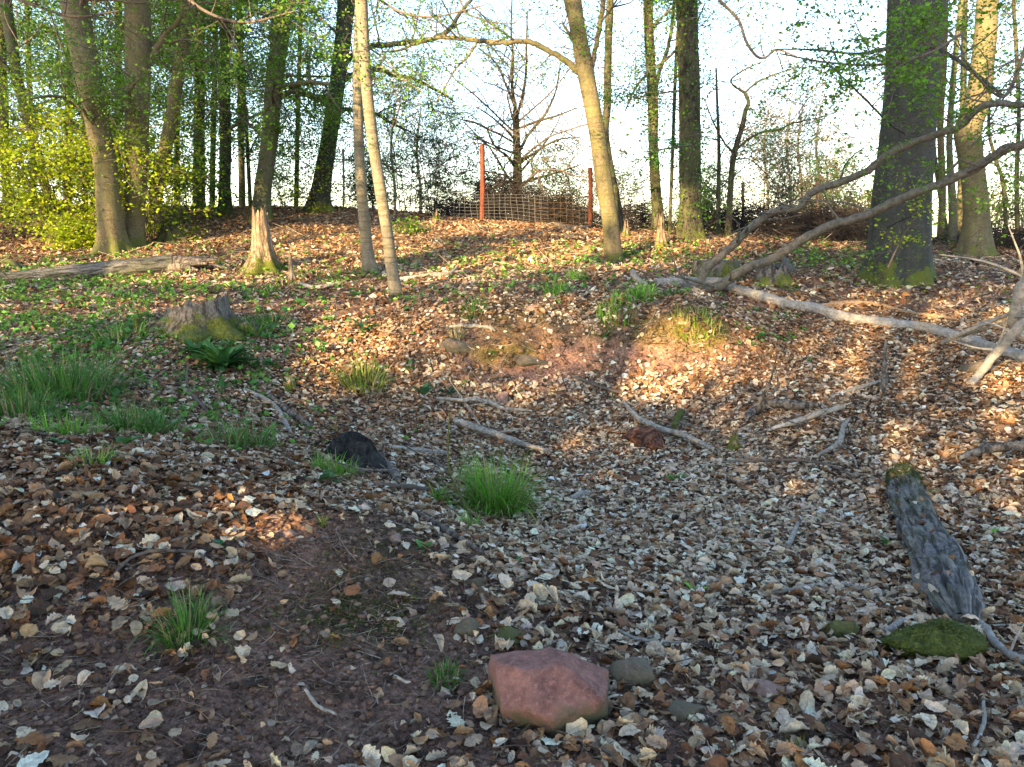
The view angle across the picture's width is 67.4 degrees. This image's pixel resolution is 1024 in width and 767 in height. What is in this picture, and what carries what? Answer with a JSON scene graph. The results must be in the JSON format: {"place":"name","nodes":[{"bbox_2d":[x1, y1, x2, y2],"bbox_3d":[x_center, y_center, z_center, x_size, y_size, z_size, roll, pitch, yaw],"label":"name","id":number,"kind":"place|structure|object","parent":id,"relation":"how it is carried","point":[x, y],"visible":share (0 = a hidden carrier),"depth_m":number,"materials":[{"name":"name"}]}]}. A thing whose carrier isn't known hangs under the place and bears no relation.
{"place":"outdoors","nodes":[
{"label":"outdoors","id":0,"kind":"place"},
{"bbox_2d":[0,208,1023,766],"bbox_3d":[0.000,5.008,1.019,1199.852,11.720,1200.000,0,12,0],"label":"ground","id":1,"kind":"structure","parent":0,"point":[344,704],"depth_m":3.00,"materials":[{"name":"soil"}]},
{"bbox_2d":[0,64,87,234],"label":"leafy bush","id":2,"kind":"object","parent":1,"relation":"on","point":[14,119],"visible":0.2,"depth_m":16.74,"materials":[{"name":"green plant"}]},
{"bbox_2d":[0,381,90,420],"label":"grass tuft","id":3,"kind":"object","parent":1,"relation":"on","point":[20,409],"visible":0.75,"depth_m":5.35,"materials":[{"name":"green plant"}]},
{"bbox_2d":[0,0,95,217],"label":"beech tree","id":4,"kind":"object","parent":1,"relation":"on","point":[2,35],"visible":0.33,"depth_m":18.85,"materials":[{"name":"green plant"}]},
{"bbox_2d":[21,204,96,252],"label":"leafy bush","id":5,"kind":"object","parent":1,"relation":"on","point":[70,235],"visible":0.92,"depth_m":15.14,"materials":[{"name":"green plant"}]},
{"bbox_2d":[14,404,124,436],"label":"grass tuft","id":6,"kind":"object","parent":1,"relation":"on","point":[77,426],"visible":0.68,"depth_m":4.71,"materials":[{"name":"green plant"}]},
{"bbox_2d":[0,0,154,225],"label":"beech tree","id":7,"kind":"object","parent":1,"relation":"on","point":[8,36],"visible":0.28,"depth_m":17.34,"materials":[{"name":"green plant"}]},
{"bbox_2d":[0,336,157,404],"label":"grass tuft","id":8,"kind":"object","parent":1,"relation":"on","point":[62,380],"visible":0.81,"depth_m":6.20,"materials":[{"name":"green plant"}]},
{"bbox_2d":[12,0,186,207],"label":"forest tree","id":9,"kind":"object","parent":1,"relation":"on","point":[24,21],"visible":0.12,"depth_m":20.02,"materials":[{"name":"green plant"}]},
{"bbox_2d":[0,39,223,241],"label":"leafy bush","id":10,"kind":"object","parent":1,"relation":"on","point":[7,148],"visible":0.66,"depth_m":15.55,"materials":[{"name":"green plant"}]},
{"bbox_2d":[0,254,227,281],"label":"fallen log","id":11,"kind":"object","parent":1,"relation":"on","point":[156,264],"visible":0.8,"depth_m":12.35,"materials":[{"name":"grey wood"}]},
{"bbox_2d":[1,35,228,231],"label":"leafy bush","id":12,"kind":"object","parent":1,"relation":"on","point":[72,122],"visible":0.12,"depth_m":17.15,"materials":[{"name":"green plant"}]},
{"bbox_2d":[0,0,240,255],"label":"beech tree","id":13,"kind":"object","parent":1,"relation":"on","point":[111,235],"visible":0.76,"depth_m":14.29,"materials":[{"name":"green plant"}]},
{"bbox_2d":[0,0,235,120],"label":"leafy branch","id":14,"kind":"object","parent":13,"relation":"attached to","point":[50,11],"visible":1,"depth_m":8.77,"materials":[{"name":"green plant"}]},
{"bbox_2d":[74,393,195,435],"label":"grass tuft","id":15,"kind":"object","parent":1,"relation":"on","point":[134,419],"visible":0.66,"depth_m":5.26,"materials":[{"name":"green plant"}]},
{"bbox_2d":[24,1,263,204],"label":"forest tree","id":16,"kind":"object","parent":1,"relation":"on","point":[183,93],"visible":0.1,"depth_m":21.97,"materials":[{"name":"green plant"}]},
{"bbox_2d":[43,81,253,245],"bbox_3d":[-7.391,-4.306,15.707,4.134,3.761,3.565,2,12,11],"label":"leafy bush","id":17,"kind":"object","parent":1,"relation":"on","point":[170,176],"visible":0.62,"depth_m":15.44,"materials":[{"name":"green plant"}]},
{"bbox_2d":[39,0,274,247],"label":"beech tree","id":18,"kind":"object","parent":1,"relation":"on","point":[134,220],"visible":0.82,"depth_m":14.64,"materials":[{"name":"green plant"}]},
{"bbox_2d":[79,84,251,223],"bbox_3d":[-8.177,-5.524,18.890,3.897,3.559,3.887,0,12,0],"label":"leafy bush","id":19,"kind":"object","parent":1,"relation":"on","point":[215,185],"visible":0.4,"depth_m":18.53,"materials":[{"name":"green plant"}]},
{"bbox_2d":[116,573,241,661],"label":"grass tuft","id":20,"kind":"object","parent":1,"relation":"on","point":[184,625],"visible":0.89,"depth_m":2.74,"materials":[{"name":"green plant"}]},
{"bbox_2d":[143,290,243,343],"bbox_3d":[-3.617,-0.796,8.841,1.305,0.545,1.378,0,12,0],"label":"tree stump","id":21,"kind":"object","parent":1,"relation":"on","point":[199,322],"visible":0.85,"depth_m":8.53,"materials":[{"name":"grey wood"}]},
{"bbox_2d":[94,0,303,205],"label":"forest tree","id":22,"kind":"object","parent":1,"relation":"on","point":[216,148],"visible":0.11,"depth_m":21.38,"materials":[{"name":"green plant"}]},
{"bbox_2d":[89,0,333,212],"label":"beech tree","id":23,"kind":"object","parent":1,"relation":"on","point":[199,105],"visible":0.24,"depth_m":20.26,"materials":[{"name":"green plant"}]},
{"bbox_2d":[99,0,343,233],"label":"beech tree","id":24,"kind":"object","parent":1,"relation":"on","point":[170,101],"visible":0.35,"depth_m":17.09,"materials":[{"name":"green plant"}]},
{"bbox_2d":[188,339,260,371],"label":"leafy plant","id":25,"kind":"object","parent":1,"relation":"on","point":[222,359],"visible":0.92,"depth_m":7.68,"materials":[{"name":"green plant"}]},
{"bbox_2d":[115,0,363,217],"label":"beech tree","id":26,"kind":"object","parent":1,"relation":"on","point":[225,149],"visible":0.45,"depth_m":19.11,"materials":[{"name":"green plant"}]},
{"bbox_2d":[188,411,295,449],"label":"grass tuft","id":27,"kind":"object","parent":1,"relation":"on","point":[241,437],"visible":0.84,"depth_m":5.22,"materials":[{"name":"green plant"}]},
{"bbox_2d":[107,0,381,208],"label":"forest tree","id":28,"kind":"object","parent":1,"relation":"on","point":[247,142],"visible":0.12,"depth_m":21.10,"materials":[{"name":"green plant"}]},
{"bbox_2d":[116,0,405,205],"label":"forest tree","id":29,"kind":"object","parent":1,"relation":"on","point":[241,180],"visible":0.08,"depth_m":23.44,"materials":[{"name":"green plant"}]},
{"bbox_2d":[238,205,287,276],"bbox_3d":[-4.103,-2.330,12.504,0.902,1.182,0.937,0,12,0],"label":"broken snag","id":30,"kind":"object","parent":1,"relation":"on","point":[262,254],"visible":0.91,"depth_m":12.37,"materials":[{"name":"brown wood"}]},
{"bbox_2d":[116,0,421,221],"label":"beech tree","id":31,"kind":"object","parent":1,"relation":"on","point":[272,106],"visible":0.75,"depth_m":18.25,"materials":[{"name":"green plant"}]},
{"bbox_2d":[241,141,308,205],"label":"shrub","id":32,"kind":"object","parent":1,"relation":"on","point":[281,178],"visible":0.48,"depth_m":22.69,"materials":[{"name":"green plant"}]},
{"bbox_2d":[273,129,347,210],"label":"leafy bush","id":33,"kind":"object","parent":1,"relation":"on","point":[302,188],"visible":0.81,"depth_m":19.89,"materials":[{"name":"green plant"}]},
{"bbox_2d":[212,0,441,205],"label":"forest tree","id":34,"kind":"object","parent":1,"relation":"on","point":[296,151],"visible":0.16,"depth_m":22.37,"materials":[{"name":"green plant"}]},
{"bbox_2d":[327,0,381,277],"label":"beech tree","id":35,"kind":"object","parent":1,"relation":"on","point":[368,257],"visible":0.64,"depth_m":12.04,"materials":[{"name":"brown plant"}]},
{"bbox_2d":[324,431,388,475],"bbox_3d":[-1.144,0.489,5.433,0.710,0.318,0.495,0,12,0],"label":"stone","id":36,"kind":"object","parent":1,"relation":"on","point":[357,444],"visible":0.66,"depth_m":5.34,"materials":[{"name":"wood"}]},
{"bbox_2d":[323,350,404,395],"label":"grass tuft","id":37,"kind":"object","parent":1,"relation":"on","point":[364,374],"visible":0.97,"depth_m":7.95,"materials":[{"name":"green plant"}]},
{"bbox_2d":[235,0,553,214],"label":"beech tree","id":38,"kind":"object","parent":1,"relation":"on","point":[342,22],"visible":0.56,"depth_m":19.81,"materials":[{"name":"green plant"}]},
{"bbox_2d":[311,0,478,298],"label":"beech tree","id":39,"kind":"object","parent":1,"relation":"on","point":[365,63],"visible":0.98,"depth_m":9.95,"materials":[{"name":"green plant"}]},
{"bbox_2d":[117,0,349,166],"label":"leafy branch","id":40,"kind":"object","parent":39,"relation":"attached to","point":[262,20],"visible":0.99,"depth_m":9.98,"materials":[{"name":"green plant"}]},
{"bbox_2d":[354,0,563,109],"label":"leafy branch","id":41,"kind":"object","parent":39,"relation":"attached to","point":[421,38],"visible":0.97,"depth_m":10.05,"materials":[{"name":"green plant"}]},
{"bbox_2d":[329,46,488,211],"bbox_3d":[-3.190,-7.239,22.111,4.568,5.001,4.353,-10,15,-41],"label":"shrub","id":42,"kind":"object","parent":1,"relation":"on","point":[410,160],"visible":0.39,"depth_m":22.07,"materials":[{"name":"green plant"}]},
{"bbox_2d":[373,69,484,212],"bbox_3d":[-3.684,-8.583,29.208,6.360,6.706,5.051,6,13,27],"label":"shrub","id":43,"kind":"object","parent":1,"relation":"on","point":[421,109],"visible":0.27,"depth_m":28.60,"materials":[{"name":"green plant"}]},
{"bbox_2d":[381,80,505,210],"bbox_3d":[-1.914,-6.757,22.110,3.910,4.005,4.402,-3,12,-13],"label":"shrub","id":44,"kind":"object","parent":1,"relation":"on","point":[438,156],"visible":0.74,"depth_m":21.59,"materials":[{"name":"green plant"}]},
{"bbox_2d":[391,104,512,211],"bbox_3d":[-1.743,-6.156,21.822,3.539,3.479,2.890,-3,12,-15],"label":"shrub","id":45,"kind":"object","parent":1,"relation":"on","point":[444,183],"visible":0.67,"depth_m":21.51,"materials":[{"name":"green plant"}]},
{"bbox_2d":[181,292,743,688],"bbox_3d":[0.645,0.040,6.218,4.908,0.978,7.688,0,12,0],"label":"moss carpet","id":46,"kind":"object","parent":1,"relation":"on","point":[355,619],"visible":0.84,"depth_m":3.09,"materials":[{"name":"green plant"}]},
{"bbox_2d":[277,0,649,261],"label":"beech tree","id":47,"kind":"object","parent":1,"relation":"on","point":[583,66],"visible":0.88,"depth_m":12.08,"materials":[{"name":"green plant"}]},
{"bbox_2d":[435,442,568,522],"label":"grass tuft","id":48,"kind":"object","parent":1,"relation":"on","point":[498,499],"visible":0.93,"depth_m":5.05,"materials":[{"name":"green plant"}]},
{"bbox_2d":[427,164,577,223],"bbox_3d":[0.067,-4.993,21.054,5.057,2.051,3.185,-3,12,-15],"label":"brushwood","id":49,"kind":"object","parent":1,"relation":"on","point":[493,199],"visible":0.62,"depth_m":20.69,"materials":[{"name":"wood"}]},
{"bbox_2d":[0,203,1023,766],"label":"leaf litter","id":50,"kind":"object","parent":1,"relation":"on","point":[676,537],"visible":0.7,"depth_m":4.62,"materials":[{"name":"plant"}]},
{"bbox_2d":[0,226,970,470],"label":"undergrowth","id":51,"kind":"object","parent":50,"relation":"on","point":[22,317],"visible":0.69,"depth_m":9.76,"materials":[{"name":"green plant"}]},
{"bbox_2d":[449,379,548,451],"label":"fallen branch","id":52,"kind":"object","parent":50,"relation":"on","point":[487,431],"visible":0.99,"depth_m":7.14,"materials":[{"name":"grey wood"}]},
{"bbox_2d":[622,400,713,449],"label":"fallen branch","id":53,"kind":"object","parent":50,"relation":"on","point":[646,422],"visible":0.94,"depth_m":7.12,"materials":[{"name":"grey wood"}]},
{"bbox_2d":[743,351,818,419],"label":"fallen branch","id":54,"kind":"object","parent":50,"relation":"on","point":[760,406],"visible":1,"depth_m":7.17,"materials":[{"name":"grey wood"}]},
{"bbox_2d":[939,226,1023,340],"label":"fallen branch","id":55,"kind":"object","parent":50,"relation":"on","point":[1017,300],"visible":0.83,"depth_m":6.72,"materials":[{"name":"wood"}]},
{"bbox_2d":[948,305,1023,385],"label":"fallen branch","id":56,"kind":"object","parent":50,"relation":"on","point":[1004,343],"visible":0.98,"depth_m":6.92,"materials":[{"name":"wood"}]},
{"bbox_2d":[957,439,1023,459],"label":"fallen branch","id":57,"kind":"object","parent":50,"relation":"on","point":[1012,446],"visible":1,"depth_m":5.58,"materials":[{"name":"grey wood"}]},
{"bbox_2d":[974,618,1023,663],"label":"fallen branch","id":58,"kind":"object","parent":50,"relation":"on","point":[997,644],"visible":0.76,"depth_m":2.94,"materials":[{"name":"wood"}]},
{"bbox_2d":[0,80,1023,766],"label":"fallen twigs","id":59,"kind":"object","parent":1,"relation":"on","point":[562,275],"depth_m":8.06,"materials":[{"name":"wood"}]},
{"bbox_2d":[328,0,735,221],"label":"bare tree","id":60,"kind":"object","parent":1,"relation":"on","point":[517,145],"visible":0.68,"depth_m":22.10,"materials":[{"name":"brown plant"}]},
{"bbox_2d":[478,179,600,225],"bbox_3d":[1.165,-4.561,20.491,4.340,1.749,2.566,0,12,0],"label":"brushwood","id":61,"kind":"object","parent":1,"relation":"on","point":[578,217],"visible":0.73,"depth_m":20.23,"materials":[{"name":"wood"}]},
{"bbox_2d":[498,141,594,208],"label":"shrub","id":62,"kind":"object","parent":1,"relation":"on","point":[554,178],"visible":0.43,"depth_m":22.27,"materials":[{"name":"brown plant"}]},
{"bbox_2d":[488,647,609,737],"bbox_3d":[0.122,0.992,2.460,0.432,0.257,0.345,0,12,0],"label":"boulder","id":63,"kind":"object","parent":1,"relation":"on","point":[551,690],"visible":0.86,"depth_m":2.36,"materials":[{"name":"red stone"}]},
{"bbox_2d":[522,110,621,215],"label":"shrub","id":64,"kind":"object","parent":1,"relation":"on","point":[576,171],"visible":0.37,"depth_m":22.93,"materials":[{"name":"brown plant"}]},
{"bbox_2d":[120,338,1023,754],"bbox_3d":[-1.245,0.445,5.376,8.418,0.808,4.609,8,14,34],"label":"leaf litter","id":65,"kind":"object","parent":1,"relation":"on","point":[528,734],"visible":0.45,"depth_m":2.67,"materials":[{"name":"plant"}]},
{"bbox_2d":[602,0,641,231],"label":"beech tree","id":66,"kind":"object","parent":1,"relation":"on","point":[606,115],"visible":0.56,"depth_m":16.59,"materials":[{"name":"brown plant"}]},
{"bbox_2d":[576,128,676,213],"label":"shrub","id":67,"kind":"object","parent":1,"relation":"on","point":[630,194],"visible":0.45,"depth_m":21.18,"materials":[{"name":"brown plant"}]},
{"bbox_2d":[606,656,654,689],"bbox_3d":[0.409,1.004,2.670,0.174,0.113,0.154,0,12,0],"label":"stone","id":68,"kind":"object","parent":1,"relation":"on","point":[633,670],"visible":0.76,"depth_m":2.62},
{"bbox_2d":[583,190,677,228],"bbox_3d":[3.062,-4.102,19.000,3.399,1.457,2.408,0,12,0],"label":"brushwood","id":69,"kind":"object","parent":1,"relation":"on","point":[638,216],"visible":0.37,"depth_m":18.80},
{"bbox_2d":[342,144,931,229],"bbox_3d":[2.346,-4.734,19.233,14.835,2.621,1.075,3,12,14],"label":"wire fence","id":70,"kind":"object","parent":1,"relation":"on","point":[482,207],"visible":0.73,"depth_m":19.66,"materials":[{"name":"galvanised steel"},{"name":"red painted metal"}]},
{"bbox_2d":[624,426,664,449],"bbox_3d":[1.226,0.490,6.987,0.255,0.229,0.440,-5,13,-24],"label":"stone","id":71,"kind":"object","parent":1,"relation":"on","point":[650,437],"visible":0.94,"depth_m":6.90,"materials":[{"name":"red stone"}]},
{"bbox_2d":[571,0,718,242],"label":"beech tree","id":72,"kind":"object","parent":1,"relation":"on","point":[688,65],"visible":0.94,"depth_m":14.71,"materials":[{"name":"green plant"}]},
{"bbox_2d":[530,0,761,234],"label":"beech tree","id":73,"kind":"object","parent":1,"relation":"on","point":[673,116],"visible":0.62,"depth_m":16.13,"materials":[{"name":"green plant"}]},
{"bbox_2d":[558,0,752,232],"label":"beech tree","id":74,"kind":"object","parent":1,"relation":"on","point":[654,186],"visible":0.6,"depth_m":16.85,"materials":[{"name":"green plant"}]},
{"bbox_2d":[612,116,702,184],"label":"leafy branch","id":75,"kind":"object","parent":74,"relation":"attached to","point":[679,145],"visible":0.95,"depth_m":14.04,"materials":[{"name":"green plant"}]},
{"bbox_2d":[523,0,850,235],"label":"beech tree","id":76,"kind":"object","parent":1,"relation":"on","point":[718,185],"visible":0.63,"depth_m":16.32,"materials":[{"name":"green plant"}]},
{"bbox_2d":[596,186,850,236],"bbox_3d":[5.874,-3.814,17.915,8.653,1.656,2.964,0,12,0],"label":"brushwood","id":77,"kind":"object","parent":1,"relation":"on","point":[742,221],"visible":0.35,"depth_m":17.52,"materials":[{"name":"wood"}]},
{"bbox_2d":[713,96,835,225],"bbox_3d":[7.131,-5.974,21.351,3.338,4.051,3.355,0,12,0],"label":"shrub","id":78,"kind":"object","parent":1,"relation":"on","point":[764,193],"visible":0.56,"depth_m":21.23,"materials":[{"name":"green plant"}]},
{"bbox_2d":[752,262,798,289],"bbox_3d":[3.785,-1.587,11.139,0.733,0.406,0.743,0,12,0],"label":"tree stump","id":79,"kind":"object","parent":1,"relation":"on","point":[775,273],"visible":0.77,"depth_m":10.95,"materials":[{"name":"grey wood"}]},
{"bbox_2d":[701,58,853,217],"bbox_3d":[9.472,-8.291,29.105,5.796,7.418,5.359,0,12,0],"label":"birch tree","id":80,"kind":"object","parent":1,"relation":"on","point":[772,128],"visible":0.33,"depth_m":28.36,"materials":[{"name":"green plant"}]},
{"bbox_2d":[700,26,872,236],"bbox_3d":[5.380,-5.140,16.234,3.997,4.305,2.477,0,12,0],"label":"bare tree","id":81,"kind":"object","parent":1,"relation":"on","point":[731,176],"visible":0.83,"depth_m":15.76,"materials":[{"name":"brown plant"}]},
{"bbox_2d":[723,28,860,211],"bbox_3d":[10.333,-8.685,28.713,5.775,8.384,4.526,-4,12,-19],"label":"birch tree","id":82,"kind":"object","parent":1,"relation":"on","point":[790,111],"visible":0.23,"depth_m":28.46,"materials":[{"name":"green plant"}]},
{"bbox_2d":[581,0,1023,302],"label":"beech tree","id":83,"kind":"object","parent":1,"relation":"on","point":[912,263],"visible":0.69,"depth_m":10.77,"materials":[{"name":"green plant"}]},
{"bbox_2d":[700,0,825,125],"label":"leafy branch","id":84,"kind":"object","parent":83,"relation":"attached to","point":[744,35],"visible":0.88,"depth_m":11.85,"materials":[{"name":"green plant"}]},
{"bbox_2d":[741,0,950,171],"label":"leafy branch","id":85,"kind":"object","parent":83,"relation":"attached to","point":[812,59],"visible":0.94,"depth_m":7.93,"materials":[{"name":"green plant"}]},
{"bbox_2d":[867,168,945,266],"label":"leafy branch","id":86,"kind":"object","parent":83,"relation":"attached to","point":[919,215],"visible":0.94,"depth_m":8.99,"materials":[{"name":"green plant"}]},
{"bbox_2d":[820,0,1010,124],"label":"leafy branch","id":87,"kind":"object","parent":83,"relation":"attached to","point":[917,20],"visible":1,"depth_m":7.34,"materials":[{"name":"green plant"}]},
{"bbox_2d":[835,94,1023,226],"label":"leafy branch","id":88,"kind":"object","parent":83,"relation":"attached to","point":[963,110],"visible":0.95,"depth_m":7.85,"materials":[{"name":"green plant"}]},
{"bbox_2d":[852,0,1023,173],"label":"leafy branch","id":89,"kind":"object","parent":83,"relation":"attached to","point":[1014,80],"visible":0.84,"depth_m":8.33,"materials":[{"name":"green plant"}]},
{"bbox_2d":[732,76,876,215],"bbox_3d":[8.402,-6.627,22.525,4.369,4.611,4.614,0,12,0],"label":"shrub","id":90,"kind":"object","parent":1,"relation":"on","point":[801,155],"visible":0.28,"depth_m":21.94,"materials":[{"name":"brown plant"}]},
{"bbox_2d":[743,52,879,212],"bbox_3d":[11.407,-8.447,28.894,5.309,7.851,5.080,0,12,0],"label":"birch tree","id":91,"kind":"object","parent":1,"relation":"on","point":[810,131],"visible":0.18,"depth_m":28.34,"materials":[{"name":"green plant"}]},
{"bbox_2d":[743,51,882,206],"bbox_3d":[11.265,-8.168,28.673,5.761,7.423,7.042,0,12,0],"label":"birch tree","id":92,"kind":"object","parent":1,"relation":"on","point":[815,147],"visible":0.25,"depth_m":28.03,"materials":[{"name":"green plant"}]},
{"bbox_2d":[756,125,873,217],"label":"shrub","id":93,"kind":"object","parent":1,"relation":"on","point":[821,173],"visible":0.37,"depth_m":20.91,"materials":[{"name":"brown plant"}]},
{"bbox_2d":[777,143,872,223],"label":"shrub","id":94,"kind":"object","parent":1,"relation":"on","point":[831,193],"visible":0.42,"depth_m":20.39,"materials":[{"name":"brown plant"}]},
{"bbox_2d":[754,189,954,247],"bbox_3d":[7.307,-3.433,16.593,4.354,1.625,3.301,0,12,0],"label":"brushwood","id":95,"kind":"object","parent":1,"relation":"on","point":[857,230],"visible":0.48,"depth_m":16.38,"materials":[{"name":"wood"}]},
{"bbox_2d":[785,0,1023,244],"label":"forest tree","id":96,"kind":"object","parent":1,"relation":"on","point":[952,221],"visible":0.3,"depth_m":16.26,"materials":[{"name":"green plant"}]},
{"bbox_2d":[802,0,1023,231],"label":"forest tree","id":97,"kind":"object","parent":1,"relation":"on","point":[959,212],"visible":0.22,"depth_m":21.38,"materials":[{"name":"green plant"}]},
{"bbox_2d":[842,0,1023,242],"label":"forest tree","id":98,"kind":"object","parent":1,"relation":"on","point":[940,143],"visible":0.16,"depth_m":16.79,"materials":[{"name":"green plant"}]},
{"bbox_2d":[876,617,991,664],"bbox_3d":[1.619,0.989,2.940,0.421,0.178,0.243,0,12,0],"label":"mossy slab","id":99,"kind":"object","parent":1,"relation":"on","point":[948,638],"depth_m":2.89,"materials":[{"name":"green plant"}]},
{"bbox_2d":[884,461,985,624],"bbox_3d":[2.381,0.869,4.427,0.303,0.390,2.601,5,12,21],"label":"fallen log","id":100,"kind":"object","parent":1,"relation":"on","point":[958,587],"visible":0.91,"depth_m":3.92,"materials":[{"name":"wood"}]},
{"bbox_2d":[874,0,1023,239],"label":"forest tree","id":101,"kind":"object","parent":1,"relation":"on","point":[1005,217],"visible":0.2,"depth_m":17.22,"materials":[{"name":"green plant"}]},
{"bbox_2d":[952,0,999,256],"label":"beech tree","id":102,"kind":"object","parent":1,"relation":"on","point":[973,223],"visible":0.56,"depth_m":14.54,"materials":[{"name":"brown plant"}]},
{"bbox_2d":[932,209,1023,249],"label":"brushwood","id":103,"kind":"object","parent":1,"relation":"on","point":[1007,241],"visible":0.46,"depth_m":16.46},
{"bbox_2d":[946,0,1023,247],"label":"forest tree","id":104,"kind":"object","parent":1,"relation":"on","point":[1016,196],"visible":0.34,"depth_m":16.21,"materials":[{"name":"green plant"}]},
{"bbox_2d":[0,0,1023,236],"label":"sky","id":105,"kind":"structure","parent":0,"point":[773,14],"materials":[{"name":"white"}]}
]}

